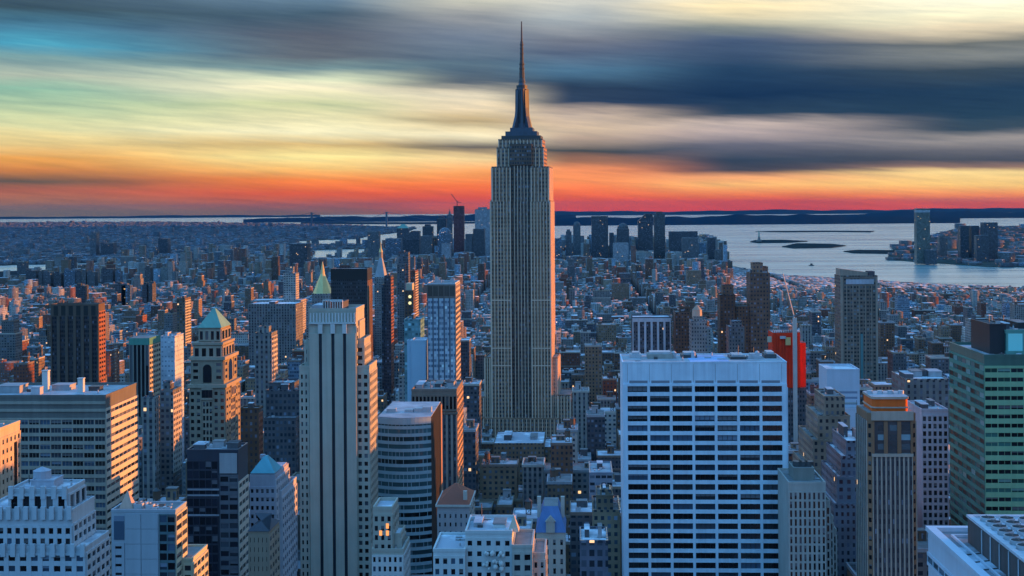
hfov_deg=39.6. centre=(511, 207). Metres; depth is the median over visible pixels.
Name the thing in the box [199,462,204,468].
window
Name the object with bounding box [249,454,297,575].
teal roof tower
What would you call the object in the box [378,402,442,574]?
curved ribbon building
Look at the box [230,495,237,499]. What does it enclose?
window
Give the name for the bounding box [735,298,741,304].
stone building
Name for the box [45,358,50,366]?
stone building
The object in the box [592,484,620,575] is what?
tan corner building
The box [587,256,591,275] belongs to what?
brick building
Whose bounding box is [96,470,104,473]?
window
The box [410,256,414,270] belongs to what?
stone building
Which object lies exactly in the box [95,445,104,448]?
window
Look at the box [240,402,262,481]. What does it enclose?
brick tower
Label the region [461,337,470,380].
dark building
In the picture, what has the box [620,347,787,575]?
white office tower
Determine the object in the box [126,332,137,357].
stone building
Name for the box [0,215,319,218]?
hills
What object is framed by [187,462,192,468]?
window
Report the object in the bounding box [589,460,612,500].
slate box building
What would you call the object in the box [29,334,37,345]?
stone building
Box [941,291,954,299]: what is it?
brick building
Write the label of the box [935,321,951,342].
brick building
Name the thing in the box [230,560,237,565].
window
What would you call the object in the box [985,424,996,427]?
window
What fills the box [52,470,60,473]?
window
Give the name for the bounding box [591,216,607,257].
downtown tower
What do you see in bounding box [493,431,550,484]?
white roof hall
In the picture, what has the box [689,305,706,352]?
domed grey tower
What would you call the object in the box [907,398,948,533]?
lavender grid tower
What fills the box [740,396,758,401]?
window
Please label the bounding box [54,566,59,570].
window
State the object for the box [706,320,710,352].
stone building
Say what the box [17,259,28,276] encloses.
stone building
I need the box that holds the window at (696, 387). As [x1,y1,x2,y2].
[695,386,713,391]
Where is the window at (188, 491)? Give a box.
[187,490,192,496]
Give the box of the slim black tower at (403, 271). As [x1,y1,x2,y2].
[397,251,409,342]
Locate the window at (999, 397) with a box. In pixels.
[998,396,1009,399]
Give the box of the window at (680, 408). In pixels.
[672,406,691,411]
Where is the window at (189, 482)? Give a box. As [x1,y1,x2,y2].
[187,480,192,487]
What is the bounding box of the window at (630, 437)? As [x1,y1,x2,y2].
[628,435,647,440]
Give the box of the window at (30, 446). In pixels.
[29,445,38,448]
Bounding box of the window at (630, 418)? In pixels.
[628,416,646,420]
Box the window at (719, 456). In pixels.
[718,455,736,459]
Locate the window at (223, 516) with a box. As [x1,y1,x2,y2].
[221,514,228,518]
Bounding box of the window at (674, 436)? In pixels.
[673,435,691,440]
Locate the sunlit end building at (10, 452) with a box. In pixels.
[0,420,20,498]
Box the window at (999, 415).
[998,414,1009,417]
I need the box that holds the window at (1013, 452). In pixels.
[1012,451,1023,454]
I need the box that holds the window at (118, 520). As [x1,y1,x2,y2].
[114,516,123,539]
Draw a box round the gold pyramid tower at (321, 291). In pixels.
[306,262,330,338]
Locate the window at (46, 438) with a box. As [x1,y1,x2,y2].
[40,436,49,440]
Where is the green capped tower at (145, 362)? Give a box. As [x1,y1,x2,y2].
[129,335,160,494]
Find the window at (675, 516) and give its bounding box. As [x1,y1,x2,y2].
[673,514,692,518]
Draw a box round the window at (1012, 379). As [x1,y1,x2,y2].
[1011,378,1022,381]
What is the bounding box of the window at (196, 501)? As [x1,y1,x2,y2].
[194,499,198,505]
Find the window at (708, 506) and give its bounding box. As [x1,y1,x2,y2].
[696,504,714,508]
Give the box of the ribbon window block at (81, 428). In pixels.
[0,370,138,575]
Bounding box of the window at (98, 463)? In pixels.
[96,461,104,465]
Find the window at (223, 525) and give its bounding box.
[221,523,228,527]
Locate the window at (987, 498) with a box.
[986,497,997,500]
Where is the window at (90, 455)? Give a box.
[84,453,93,457]
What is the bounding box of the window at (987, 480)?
[986,479,997,482]
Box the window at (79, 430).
[73,428,82,432]
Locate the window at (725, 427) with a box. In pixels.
[718,425,736,430]
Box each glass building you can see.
[113,327,125,340]
[287,355,303,378]
[806,350,810,367]
[806,372,818,404]
[825,332,834,344]
[895,292,909,318]
[906,356,914,367]
[1002,300,1013,316]
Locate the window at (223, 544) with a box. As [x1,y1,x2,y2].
[221,542,228,546]
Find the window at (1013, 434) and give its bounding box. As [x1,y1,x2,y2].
[1012,433,1023,436]
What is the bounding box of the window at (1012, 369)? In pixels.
[1011,368,1022,371]
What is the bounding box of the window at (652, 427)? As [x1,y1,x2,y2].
[650,425,669,430]
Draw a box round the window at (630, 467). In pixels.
[628,465,647,469]
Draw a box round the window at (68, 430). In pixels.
[62,428,71,432]
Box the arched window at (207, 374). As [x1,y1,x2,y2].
[203,365,211,382]
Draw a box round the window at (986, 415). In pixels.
[985,414,996,417]
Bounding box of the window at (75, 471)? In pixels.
[74,470,82,473]
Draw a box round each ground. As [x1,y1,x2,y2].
[0,222,412,265]
[0,266,796,313]
[301,222,474,223]
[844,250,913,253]
[888,227,1023,266]
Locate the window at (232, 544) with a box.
[230,542,237,546]
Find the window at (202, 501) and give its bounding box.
[200,499,204,505]
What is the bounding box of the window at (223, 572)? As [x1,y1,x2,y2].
[221,570,228,574]
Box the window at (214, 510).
[212,508,217,513]
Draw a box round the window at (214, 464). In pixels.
[212,462,216,468]
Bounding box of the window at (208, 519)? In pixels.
[206,517,210,524]
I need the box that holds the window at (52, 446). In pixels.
[51,445,60,448]
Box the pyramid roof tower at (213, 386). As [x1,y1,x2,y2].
[187,308,240,446]
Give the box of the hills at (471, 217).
[243,214,575,222]
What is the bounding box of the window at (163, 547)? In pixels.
[160,544,166,550]
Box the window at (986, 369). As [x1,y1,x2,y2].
[985,368,996,371]
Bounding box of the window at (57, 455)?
[51,453,60,457]
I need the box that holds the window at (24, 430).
[20,428,27,432]
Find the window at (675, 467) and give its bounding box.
[673,465,691,469]
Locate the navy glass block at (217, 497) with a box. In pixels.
[186,439,248,575]
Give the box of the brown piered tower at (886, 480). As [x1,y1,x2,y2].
[855,390,917,575]
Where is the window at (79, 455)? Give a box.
[73,453,82,457]
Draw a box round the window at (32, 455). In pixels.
[30,453,38,457]
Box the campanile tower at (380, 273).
[374,243,386,358]
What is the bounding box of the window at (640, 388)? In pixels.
[628,386,646,391]
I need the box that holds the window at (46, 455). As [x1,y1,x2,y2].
[40,453,49,457]
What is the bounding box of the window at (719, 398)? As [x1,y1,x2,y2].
[717,396,736,401]
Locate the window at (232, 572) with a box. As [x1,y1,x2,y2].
[230,570,237,574]
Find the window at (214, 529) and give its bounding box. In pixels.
[212,527,217,533]
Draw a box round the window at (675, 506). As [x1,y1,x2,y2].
[673,504,692,508]
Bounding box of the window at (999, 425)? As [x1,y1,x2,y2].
[998,424,1009,427]
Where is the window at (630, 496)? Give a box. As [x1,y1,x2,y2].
[628,494,647,499]
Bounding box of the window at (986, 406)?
[985,405,996,408]
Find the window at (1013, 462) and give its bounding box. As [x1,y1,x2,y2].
[1012,461,1023,464]
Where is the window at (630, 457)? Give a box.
[628,455,647,459]
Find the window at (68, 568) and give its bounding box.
[65,566,71,570]
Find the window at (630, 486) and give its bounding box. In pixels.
[628,484,647,489]
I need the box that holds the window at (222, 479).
[220,477,227,481]
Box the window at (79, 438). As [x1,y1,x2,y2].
[73,436,82,440]
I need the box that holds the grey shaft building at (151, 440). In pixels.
[142,391,159,497]
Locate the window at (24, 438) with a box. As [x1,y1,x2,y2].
[22,436,27,440]
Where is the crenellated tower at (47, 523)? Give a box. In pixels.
[0,467,109,575]
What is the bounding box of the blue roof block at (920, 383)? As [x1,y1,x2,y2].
[891,368,948,444]
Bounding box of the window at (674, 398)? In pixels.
[672,396,691,401]
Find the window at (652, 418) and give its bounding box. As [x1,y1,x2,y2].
[650,416,669,420]
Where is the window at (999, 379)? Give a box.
[998,378,1009,381]
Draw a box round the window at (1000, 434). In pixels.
[999,433,1010,436]
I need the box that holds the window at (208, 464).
[206,462,210,468]
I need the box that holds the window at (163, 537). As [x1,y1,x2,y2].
[160,534,166,540]
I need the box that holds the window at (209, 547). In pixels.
[207,545,211,552]
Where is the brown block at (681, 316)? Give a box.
[673,306,690,353]
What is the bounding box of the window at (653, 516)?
[651,513,669,518]
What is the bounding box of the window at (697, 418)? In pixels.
[695,416,714,420]
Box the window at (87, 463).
[85,461,93,465]
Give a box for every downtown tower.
[289,243,310,267]
[367,231,380,262]
[385,238,402,260]
[397,224,409,247]
[403,231,420,254]
[420,236,432,254]
[422,224,433,253]
[437,217,446,245]
[438,227,451,257]
[442,243,450,257]
[447,207,452,256]
[451,194,464,252]
[465,234,472,251]
[473,229,484,256]
[475,207,489,255]
[555,238,561,258]
[566,229,571,255]
[573,221,580,254]
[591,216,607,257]
[609,233,613,257]
[613,243,628,264]
[617,223,628,245]
[638,214,652,250]
[653,211,664,258]
[669,231,697,251]
[681,238,697,257]
[699,243,705,253]
[707,238,715,259]
[715,250,720,260]
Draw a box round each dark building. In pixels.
[69,255,76,269]
[111,292,120,308]
[184,367,188,403]
[217,258,226,282]
[224,293,234,312]
[278,279,283,293]
[297,550,300,575]
[416,256,422,275]
[460,308,474,326]
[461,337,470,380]
[463,377,481,448]
[464,419,478,499]
[475,500,493,514]
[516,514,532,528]
[562,368,573,387]
[570,499,591,575]
[584,292,591,308]
[586,405,604,460]
[587,321,596,341]
[596,445,620,472]
[613,473,620,497]
[619,272,630,283]
[669,292,675,306]
[697,258,703,279]
[713,316,716,337]
[809,308,820,335]
[897,334,912,350]
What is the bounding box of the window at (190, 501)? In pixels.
[187,499,192,505]
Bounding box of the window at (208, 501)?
[206,499,210,505]
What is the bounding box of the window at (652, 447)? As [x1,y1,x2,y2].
[650,445,669,450]
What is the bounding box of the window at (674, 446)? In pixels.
[673,445,691,450]
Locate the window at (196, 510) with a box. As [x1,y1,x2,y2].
[194,508,198,513]
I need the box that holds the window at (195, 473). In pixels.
[193,471,198,477]
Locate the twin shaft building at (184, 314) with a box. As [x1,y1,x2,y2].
[177,295,190,345]
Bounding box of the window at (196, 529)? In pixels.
[194,527,198,533]
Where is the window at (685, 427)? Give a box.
[673,425,691,430]
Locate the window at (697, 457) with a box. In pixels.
[695,455,714,459]
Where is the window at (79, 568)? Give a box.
[77,566,82,571]
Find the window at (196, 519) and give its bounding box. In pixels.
[194,517,198,524]
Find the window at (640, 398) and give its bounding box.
[628,396,646,401]
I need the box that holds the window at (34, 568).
[32,566,37,570]
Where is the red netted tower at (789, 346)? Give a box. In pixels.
[767,274,805,442]
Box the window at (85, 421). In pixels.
[84,420,93,423]
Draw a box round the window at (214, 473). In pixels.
[212,471,216,477]
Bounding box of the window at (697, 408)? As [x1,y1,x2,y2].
[695,406,713,410]
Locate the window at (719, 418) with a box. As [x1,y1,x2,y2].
[717,416,736,420]
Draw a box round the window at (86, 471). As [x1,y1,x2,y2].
[85,470,93,473]
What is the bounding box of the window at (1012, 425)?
[1011,424,1022,427]
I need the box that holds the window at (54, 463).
[52,461,60,465]
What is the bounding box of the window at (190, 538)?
[188,536,192,542]
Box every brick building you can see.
[13,356,33,381]
[22,335,28,355]
[27,302,48,308]
[27,351,44,381]
[30,312,42,327]
[37,285,52,292]
[42,310,50,327]
[47,325,49,346]
[61,257,70,272]
[105,260,115,267]
[108,337,128,348]
[114,345,123,359]
[122,307,142,322]
[125,370,128,381]
[136,313,146,325]
[151,301,160,316]
[158,305,167,330]
[171,298,176,311]
[184,355,192,369]
[185,366,190,380]
[185,459,186,494]
[187,389,188,414]
[194,297,201,319]
[197,273,204,287]
[234,343,248,359]
[237,360,248,378]
[241,370,254,394]
[245,286,253,308]
[253,282,262,293]
[263,279,270,295]
[263,292,272,297]
[265,258,271,275]
[272,254,279,279]
[278,357,290,368]
[292,346,303,357]
[378,390,386,413]
[388,272,396,285]
[439,254,445,279]
[459,256,463,274]
[471,344,475,377]
[473,342,483,352]
[476,451,522,514]
[478,262,485,290]
[479,449,490,490]
[482,321,490,332]
[482,435,494,458]
[483,328,490,344]
[483,343,490,354]
[497,489,513,514]
[513,498,537,538]
[541,467,571,532]
[550,428,572,499]
[559,271,568,285]
[560,345,581,373]
[566,276,571,299]
[566,525,569,573]
[571,369,584,386]
[573,326,580,347]
[578,448,590,462]
[585,339,601,405]
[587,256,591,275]
[596,321,615,344]
[602,345,617,365]
[602,370,616,402]
[604,360,612,374]
[606,340,615,349]
[612,280,628,300]
[612,345,625,377]
[615,373,619,447]
[616,265,625,277]
[616,335,627,351]
[617,429,620,448]
[619,498,621,575]
[622,297,632,311]
[635,262,640,287]
[645,256,652,278]
[647,286,662,303]
[662,303,672,345]
[666,252,671,269]
[670,305,676,320]
[685,294,694,318]
[686,268,700,286]
[698,279,705,292]
[702,310,713,318]
[785,305,796,321]
[788,442,798,460]
[795,311,807,327]
[806,365,815,376]
[806,383,818,404]
[816,352,833,376]
[819,305,830,317]
[822,339,834,360]
[828,303,834,328]
[845,562,856,575]
[860,379,872,404]
[868,378,891,390]
[878,319,894,356]
[888,297,895,310]
[905,347,918,365]
[912,306,934,316]
[914,335,925,350]
[927,339,943,354]
[933,324,954,341]
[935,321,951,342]
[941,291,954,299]
[946,319,961,341]
[952,302,963,314]
[977,300,985,317]
[999,315,1009,321]
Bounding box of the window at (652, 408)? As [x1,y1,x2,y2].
[650,406,669,411]
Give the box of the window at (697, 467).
[695,465,714,469]
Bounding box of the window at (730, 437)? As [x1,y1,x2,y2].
[718,435,736,440]
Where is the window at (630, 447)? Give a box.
[628,445,647,450]
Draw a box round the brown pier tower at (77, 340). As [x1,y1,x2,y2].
[50,303,105,381]
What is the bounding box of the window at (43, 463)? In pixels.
[41,461,49,465]
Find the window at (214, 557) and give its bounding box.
[212,555,217,561]
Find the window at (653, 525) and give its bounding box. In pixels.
[651,523,670,528]
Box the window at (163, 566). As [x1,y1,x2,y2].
[160,563,166,569]
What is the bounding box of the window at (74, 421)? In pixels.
[73,420,82,423]
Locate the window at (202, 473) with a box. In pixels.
[200,471,204,477]
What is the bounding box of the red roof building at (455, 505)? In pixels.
[435,483,475,537]
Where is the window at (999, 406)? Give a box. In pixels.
[998,405,1009,408]
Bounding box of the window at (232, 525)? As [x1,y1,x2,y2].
[230,523,237,527]
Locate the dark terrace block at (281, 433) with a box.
[263,379,299,475]
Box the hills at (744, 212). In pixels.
[554,208,1023,215]
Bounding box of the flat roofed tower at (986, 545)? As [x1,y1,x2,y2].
[925,514,1023,575]
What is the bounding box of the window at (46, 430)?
[40,428,49,432]
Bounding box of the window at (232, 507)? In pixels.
[230,505,237,509]
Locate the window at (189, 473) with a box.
[187,471,192,477]
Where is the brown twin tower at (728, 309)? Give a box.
[717,284,749,352]
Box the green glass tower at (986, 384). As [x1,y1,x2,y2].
[949,315,1023,525]
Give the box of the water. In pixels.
[0,214,1023,286]
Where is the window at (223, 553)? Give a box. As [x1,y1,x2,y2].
[221,551,228,555]
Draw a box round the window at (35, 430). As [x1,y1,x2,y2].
[29,428,38,432]
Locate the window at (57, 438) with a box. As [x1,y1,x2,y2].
[51,436,60,440]
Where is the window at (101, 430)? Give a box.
[95,428,104,432]
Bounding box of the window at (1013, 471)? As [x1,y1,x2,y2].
[1012,470,1023,473]
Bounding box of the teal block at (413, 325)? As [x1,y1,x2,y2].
[404,313,423,401]
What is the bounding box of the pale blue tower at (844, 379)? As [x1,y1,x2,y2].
[819,364,859,428]
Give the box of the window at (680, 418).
[673,416,691,420]
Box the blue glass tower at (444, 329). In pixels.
[427,278,460,379]
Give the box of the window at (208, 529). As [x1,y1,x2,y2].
[206,527,211,533]
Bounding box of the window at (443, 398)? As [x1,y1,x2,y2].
[442,397,444,408]
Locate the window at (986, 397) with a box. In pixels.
[985,396,996,399]
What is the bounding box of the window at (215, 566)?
[213,564,217,570]
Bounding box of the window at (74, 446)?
[73,445,82,448]
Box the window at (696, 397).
[695,396,713,401]
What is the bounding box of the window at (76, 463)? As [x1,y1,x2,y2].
[74,461,82,465]
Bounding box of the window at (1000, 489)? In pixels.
[999,488,1010,491]
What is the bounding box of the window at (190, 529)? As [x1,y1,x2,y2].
[188,527,192,533]
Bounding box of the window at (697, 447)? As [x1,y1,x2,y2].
[695,445,714,450]
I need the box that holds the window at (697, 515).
[696,514,714,518]
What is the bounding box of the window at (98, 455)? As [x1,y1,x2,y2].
[95,453,104,457]
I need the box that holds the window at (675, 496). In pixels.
[673,494,692,499]
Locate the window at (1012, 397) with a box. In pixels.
[1011,396,1022,399]
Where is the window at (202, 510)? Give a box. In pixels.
[200,508,204,513]
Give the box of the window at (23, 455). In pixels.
[21,453,27,457]
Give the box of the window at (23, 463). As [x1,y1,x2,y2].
[21,461,27,465]
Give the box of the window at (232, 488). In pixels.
[230,486,237,490]
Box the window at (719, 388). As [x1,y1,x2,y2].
[717,386,736,391]
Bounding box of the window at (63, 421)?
[62,420,71,423]
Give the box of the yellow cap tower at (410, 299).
[404,283,415,317]
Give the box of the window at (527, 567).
[525,565,529,570]
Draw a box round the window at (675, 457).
[673,455,691,459]
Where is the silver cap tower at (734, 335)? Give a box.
[726,320,744,352]
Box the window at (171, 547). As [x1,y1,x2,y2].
[168,544,174,550]
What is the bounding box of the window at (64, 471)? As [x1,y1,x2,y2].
[63,470,71,473]
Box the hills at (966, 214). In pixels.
[836,211,1023,217]
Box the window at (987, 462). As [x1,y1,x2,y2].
[986,461,997,464]
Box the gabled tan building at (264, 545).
[248,512,279,575]
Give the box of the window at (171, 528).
[168,525,174,531]
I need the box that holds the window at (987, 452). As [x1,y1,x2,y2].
[986,451,997,454]
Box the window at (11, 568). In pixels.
[9,566,14,570]
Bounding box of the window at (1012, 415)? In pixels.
[1011,414,1022,417]
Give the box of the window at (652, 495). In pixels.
[651,494,669,499]
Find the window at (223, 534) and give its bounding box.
[221,532,228,537]
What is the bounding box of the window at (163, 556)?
[160,553,166,559]
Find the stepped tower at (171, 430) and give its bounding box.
[160,380,181,494]
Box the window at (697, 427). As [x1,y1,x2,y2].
[695,425,714,430]
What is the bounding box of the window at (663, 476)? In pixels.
[651,474,669,479]
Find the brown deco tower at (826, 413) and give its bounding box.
[792,387,849,476]
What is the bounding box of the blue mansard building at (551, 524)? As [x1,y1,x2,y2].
[535,496,565,575]
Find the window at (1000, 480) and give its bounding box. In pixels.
[999,479,1010,482]
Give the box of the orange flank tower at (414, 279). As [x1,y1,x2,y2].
[410,268,418,315]
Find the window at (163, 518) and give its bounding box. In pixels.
[160,515,166,521]
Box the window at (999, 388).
[998,387,1009,390]
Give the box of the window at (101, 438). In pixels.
[95,436,104,440]
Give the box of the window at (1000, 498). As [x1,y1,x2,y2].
[999,497,1010,500]
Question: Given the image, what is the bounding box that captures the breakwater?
[755,231,873,231]
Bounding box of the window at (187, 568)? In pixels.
[185,566,190,570]
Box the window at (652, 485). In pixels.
[651,484,669,489]
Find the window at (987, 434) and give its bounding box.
[986,433,997,436]
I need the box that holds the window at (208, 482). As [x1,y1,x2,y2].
[206,480,210,487]
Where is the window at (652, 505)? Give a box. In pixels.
[651,504,669,508]
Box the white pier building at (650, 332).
[631,314,670,353]
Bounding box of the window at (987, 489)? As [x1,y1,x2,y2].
[986,488,997,491]
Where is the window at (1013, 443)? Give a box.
[1012,442,1023,445]
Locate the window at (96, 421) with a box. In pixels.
[95,420,104,423]
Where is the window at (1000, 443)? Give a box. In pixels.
[999,442,1010,445]
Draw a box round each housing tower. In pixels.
[26,269,39,279]
[38,271,43,284]
[43,270,53,286]
[54,271,63,286]
[64,268,76,286]
[76,270,80,283]
[76,283,88,302]
[81,270,87,284]
[87,270,97,285]
[90,231,99,254]
[100,242,116,254]
[101,267,115,285]
[115,270,122,283]
[115,282,128,303]
[122,283,130,304]
[128,243,134,253]
[142,282,148,302]
[145,266,152,282]
[148,281,155,303]
[158,238,170,252]
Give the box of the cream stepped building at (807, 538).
[777,460,837,575]
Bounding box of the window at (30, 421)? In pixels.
[29,420,38,423]
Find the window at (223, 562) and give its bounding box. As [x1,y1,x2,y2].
[221,560,228,565]
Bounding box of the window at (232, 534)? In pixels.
[230,532,237,537]
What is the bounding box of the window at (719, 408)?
[717,406,736,410]
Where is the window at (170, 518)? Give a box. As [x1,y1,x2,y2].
[168,515,174,521]
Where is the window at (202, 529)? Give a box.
[200,527,204,533]
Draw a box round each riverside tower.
[914,208,929,263]
[924,250,936,263]
[937,234,946,256]
[958,226,968,257]
[969,226,978,257]
[974,235,988,261]
[980,222,997,259]
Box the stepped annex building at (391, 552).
[371,497,410,575]
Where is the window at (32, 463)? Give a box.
[30,461,38,465]
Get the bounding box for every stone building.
[0,314,22,360]
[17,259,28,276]
[27,342,46,359]
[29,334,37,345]
[35,324,46,346]
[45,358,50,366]
[54,255,67,265]
[105,288,114,294]
[120,373,124,381]
[121,255,135,266]
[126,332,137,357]
[133,273,143,288]
[137,328,146,334]
[139,260,146,280]
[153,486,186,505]
[160,265,166,281]
[164,308,176,332]
[167,259,174,280]
[179,250,187,273]
[184,343,192,360]
[184,409,189,461]
[185,378,190,385]
[228,316,239,331]
[231,330,248,343]
[237,355,251,375]
[239,379,244,395]
[240,390,254,406]
[241,308,247,319]
[249,365,254,372]
[262,272,271,282]
[292,472,299,508]
[297,507,299,549]
[305,272,312,285]
[373,320,374,355]
[377,355,398,389]
[390,384,398,401]
[395,341,403,359]
[398,366,404,401]
[399,349,403,374]
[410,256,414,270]
[445,257,451,269]
[465,287,473,310]
[475,352,485,386]
[482,424,492,437]
[522,456,544,507]
[544,462,588,500]
[555,280,563,292]
[555,309,566,316]
[557,416,577,462]
[561,335,572,345]
[561,374,568,387]
[565,315,587,329]
[567,258,574,281]
[569,287,574,306]
[572,381,588,457]
[580,327,590,353]
[589,401,615,446]
[592,288,610,306]
[596,310,612,322]
[597,391,615,406]
[613,306,623,314]
[616,324,622,335]
[629,294,645,306]
[655,289,662,313]
[706,278,715,293]
[706,296,714,310]
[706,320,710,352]
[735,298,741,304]
[797,293,806,306]
[799,322,811,348]
[807,344,825,368]
[878,299,888,320]
[878,357,887,380]
[886,309,898,323]
[887,344,906,377]
[895,320,906,336]
[916,347,927,365]
[917,528,927,575]
[922,334,932,346]
[925,349,949,372]
[943,341,949,354]
[956,313,980,321]
[963,304,972,326]
[965,315,990,341]
[997,301,1001,315]
[1009,301,1023,320]
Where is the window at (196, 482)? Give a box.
[193,480,198,487]
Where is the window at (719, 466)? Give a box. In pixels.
[718,465,736,469]
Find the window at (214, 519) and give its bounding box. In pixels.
[212,517,217,524]
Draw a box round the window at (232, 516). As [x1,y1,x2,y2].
[230,514,237,518]
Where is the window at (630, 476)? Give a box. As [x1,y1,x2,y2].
[628,474,647,479]
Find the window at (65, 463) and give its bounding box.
[63,461,71,465]
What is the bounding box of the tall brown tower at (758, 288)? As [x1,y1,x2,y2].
[746,262,769,352]
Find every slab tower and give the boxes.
[255,325,277,428]
[331,267,372,359]
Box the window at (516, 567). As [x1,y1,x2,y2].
[514,565,519,570]
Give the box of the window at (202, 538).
[200,536,204,542]
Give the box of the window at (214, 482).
[212,480,216,487]
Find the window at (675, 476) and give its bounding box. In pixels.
[673,474,692,479]
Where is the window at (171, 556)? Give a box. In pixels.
[168,553,174,559]
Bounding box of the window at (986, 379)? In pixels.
[985,378,996,381]
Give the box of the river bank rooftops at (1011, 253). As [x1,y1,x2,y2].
[885,223,1023,266]
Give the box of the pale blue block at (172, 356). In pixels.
[161,331,183,462]
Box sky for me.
[0,0,1023,216]
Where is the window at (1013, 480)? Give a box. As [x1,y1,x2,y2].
[1012,479,1023,482]
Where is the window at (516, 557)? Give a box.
[514,555,519,559]
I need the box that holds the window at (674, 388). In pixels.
[672,386,691,391]
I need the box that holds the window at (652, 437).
[650,435,669,440]
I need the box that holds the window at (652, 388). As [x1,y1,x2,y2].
[650,386,669,391]
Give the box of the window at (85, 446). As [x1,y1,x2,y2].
[84,445,93,448]
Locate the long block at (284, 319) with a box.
[248,301,302,364]
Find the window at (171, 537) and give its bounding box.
[168,534,174,540]
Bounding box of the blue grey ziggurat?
[821,422,855,575]
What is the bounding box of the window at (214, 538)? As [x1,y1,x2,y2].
[212,536,217,542]
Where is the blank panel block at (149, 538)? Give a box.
[111,491,208,575]
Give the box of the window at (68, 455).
[62,453,71,457]
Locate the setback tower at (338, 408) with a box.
[299,299,377,575]
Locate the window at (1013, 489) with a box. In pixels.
[1012,488,1023,491]
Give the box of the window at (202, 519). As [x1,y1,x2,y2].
[200,517,204,524]
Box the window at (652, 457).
[650,455,669,459]
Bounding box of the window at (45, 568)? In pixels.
[43,566,48,570]
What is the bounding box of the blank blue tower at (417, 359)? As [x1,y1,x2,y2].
[407,337,427,401]
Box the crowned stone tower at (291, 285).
[251,267,305,332]
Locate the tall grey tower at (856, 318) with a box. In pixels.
[834,268,877,380]
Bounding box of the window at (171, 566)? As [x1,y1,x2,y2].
[168,563,174,569]
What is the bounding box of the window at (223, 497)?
[221,495,227,499]
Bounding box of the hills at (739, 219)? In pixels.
[554,214,959,225]
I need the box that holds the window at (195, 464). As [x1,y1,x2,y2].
[193,462,198,468]
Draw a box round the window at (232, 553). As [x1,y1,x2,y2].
[230,551,237,555]
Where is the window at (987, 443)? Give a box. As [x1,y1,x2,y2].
[986,442,997,445]
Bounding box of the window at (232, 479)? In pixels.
[230,477,236,481]
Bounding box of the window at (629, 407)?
[628,406,646,411]
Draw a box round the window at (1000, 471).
[999,470,1010,473]
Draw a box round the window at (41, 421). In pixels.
[40,420,49,423]
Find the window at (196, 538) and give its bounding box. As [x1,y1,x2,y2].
[194,536,198,542]
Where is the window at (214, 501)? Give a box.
[212,499,217,505]
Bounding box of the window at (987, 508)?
[986,507,997,510]
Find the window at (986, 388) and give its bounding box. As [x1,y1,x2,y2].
[985,387,996,390]
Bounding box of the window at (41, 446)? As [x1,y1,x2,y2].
[40,445,49,448]
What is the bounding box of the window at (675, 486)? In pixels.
[673,484,692,489]
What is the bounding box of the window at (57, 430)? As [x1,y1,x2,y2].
[51,428,60,432]
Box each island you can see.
[750,240,807,242]
[782,243,845,248]
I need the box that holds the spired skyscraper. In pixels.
[481,21,572,437]
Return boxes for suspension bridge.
[264,212,432,225]
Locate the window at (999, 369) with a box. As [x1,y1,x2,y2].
[998,368,1009,371]
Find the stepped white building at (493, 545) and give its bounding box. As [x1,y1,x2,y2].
[433,504,547,575]
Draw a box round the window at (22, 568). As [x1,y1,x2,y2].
[20,566,25,570]
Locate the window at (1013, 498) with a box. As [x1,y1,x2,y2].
[1012,497,1023,500]
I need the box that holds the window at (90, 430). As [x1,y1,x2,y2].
[84,428,93,432]
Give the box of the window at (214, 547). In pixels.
[212,545,217,552]
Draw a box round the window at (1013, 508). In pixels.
[1012,507,1023,510]
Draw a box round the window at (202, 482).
[200,480,204,487]
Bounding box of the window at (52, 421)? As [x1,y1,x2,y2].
[51,420,60,423]
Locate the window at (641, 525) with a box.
[629,523,647,528]
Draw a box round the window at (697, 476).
[695,474,714,479]
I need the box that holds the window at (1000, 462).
[999,461,1010,464]
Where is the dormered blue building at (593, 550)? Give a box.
[579,523,607,575]
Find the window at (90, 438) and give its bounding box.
[84,436,93,440]
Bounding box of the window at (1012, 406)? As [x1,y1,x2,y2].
[1011,405,1022,408]
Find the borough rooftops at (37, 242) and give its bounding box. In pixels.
[0,221,416,264]
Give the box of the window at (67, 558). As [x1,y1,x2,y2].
[65,556,71,560]
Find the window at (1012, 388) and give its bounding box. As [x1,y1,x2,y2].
[1011,387,1022,390]
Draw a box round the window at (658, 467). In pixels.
[651,465,669,469]
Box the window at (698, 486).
[695,484,714,489]
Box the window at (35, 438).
[29,436,38,440]
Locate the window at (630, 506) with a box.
[628,504,647,508]
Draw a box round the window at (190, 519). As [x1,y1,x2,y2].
[188,517,192,524]
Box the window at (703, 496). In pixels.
[696,494,714,499]
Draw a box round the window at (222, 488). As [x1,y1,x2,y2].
[220,486,227,490]
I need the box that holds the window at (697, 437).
[695,435,714,440]
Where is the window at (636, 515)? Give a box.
[628,513,647,518]
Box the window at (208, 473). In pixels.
[206,471,210,477]
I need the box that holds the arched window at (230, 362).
[229,359,231,379]
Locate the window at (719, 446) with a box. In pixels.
[718,445,736,450]
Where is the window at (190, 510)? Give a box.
[188,508,192,513]
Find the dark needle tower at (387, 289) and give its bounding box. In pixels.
[381,273,393,403]
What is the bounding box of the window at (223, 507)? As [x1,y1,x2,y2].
[221,505,227,509]
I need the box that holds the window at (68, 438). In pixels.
[62,436,71,440]
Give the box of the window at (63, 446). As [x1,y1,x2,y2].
[62,445,71,448]
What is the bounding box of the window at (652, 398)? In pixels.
[650,396,669,401]
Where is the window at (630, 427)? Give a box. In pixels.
[628,425,646,430]
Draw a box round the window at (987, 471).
[986,470,997,473]
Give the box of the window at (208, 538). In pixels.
[206,536,211,542]
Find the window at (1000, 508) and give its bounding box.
[999,507,1010,510]
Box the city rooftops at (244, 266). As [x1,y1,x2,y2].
[0,234,1023,575]
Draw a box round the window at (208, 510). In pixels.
[206,508,210,513]
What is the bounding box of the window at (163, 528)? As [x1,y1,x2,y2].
[160,525,166,531]
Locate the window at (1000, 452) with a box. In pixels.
[999,451,1010,454]
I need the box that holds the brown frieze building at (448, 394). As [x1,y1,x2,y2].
[411,379,463,489]

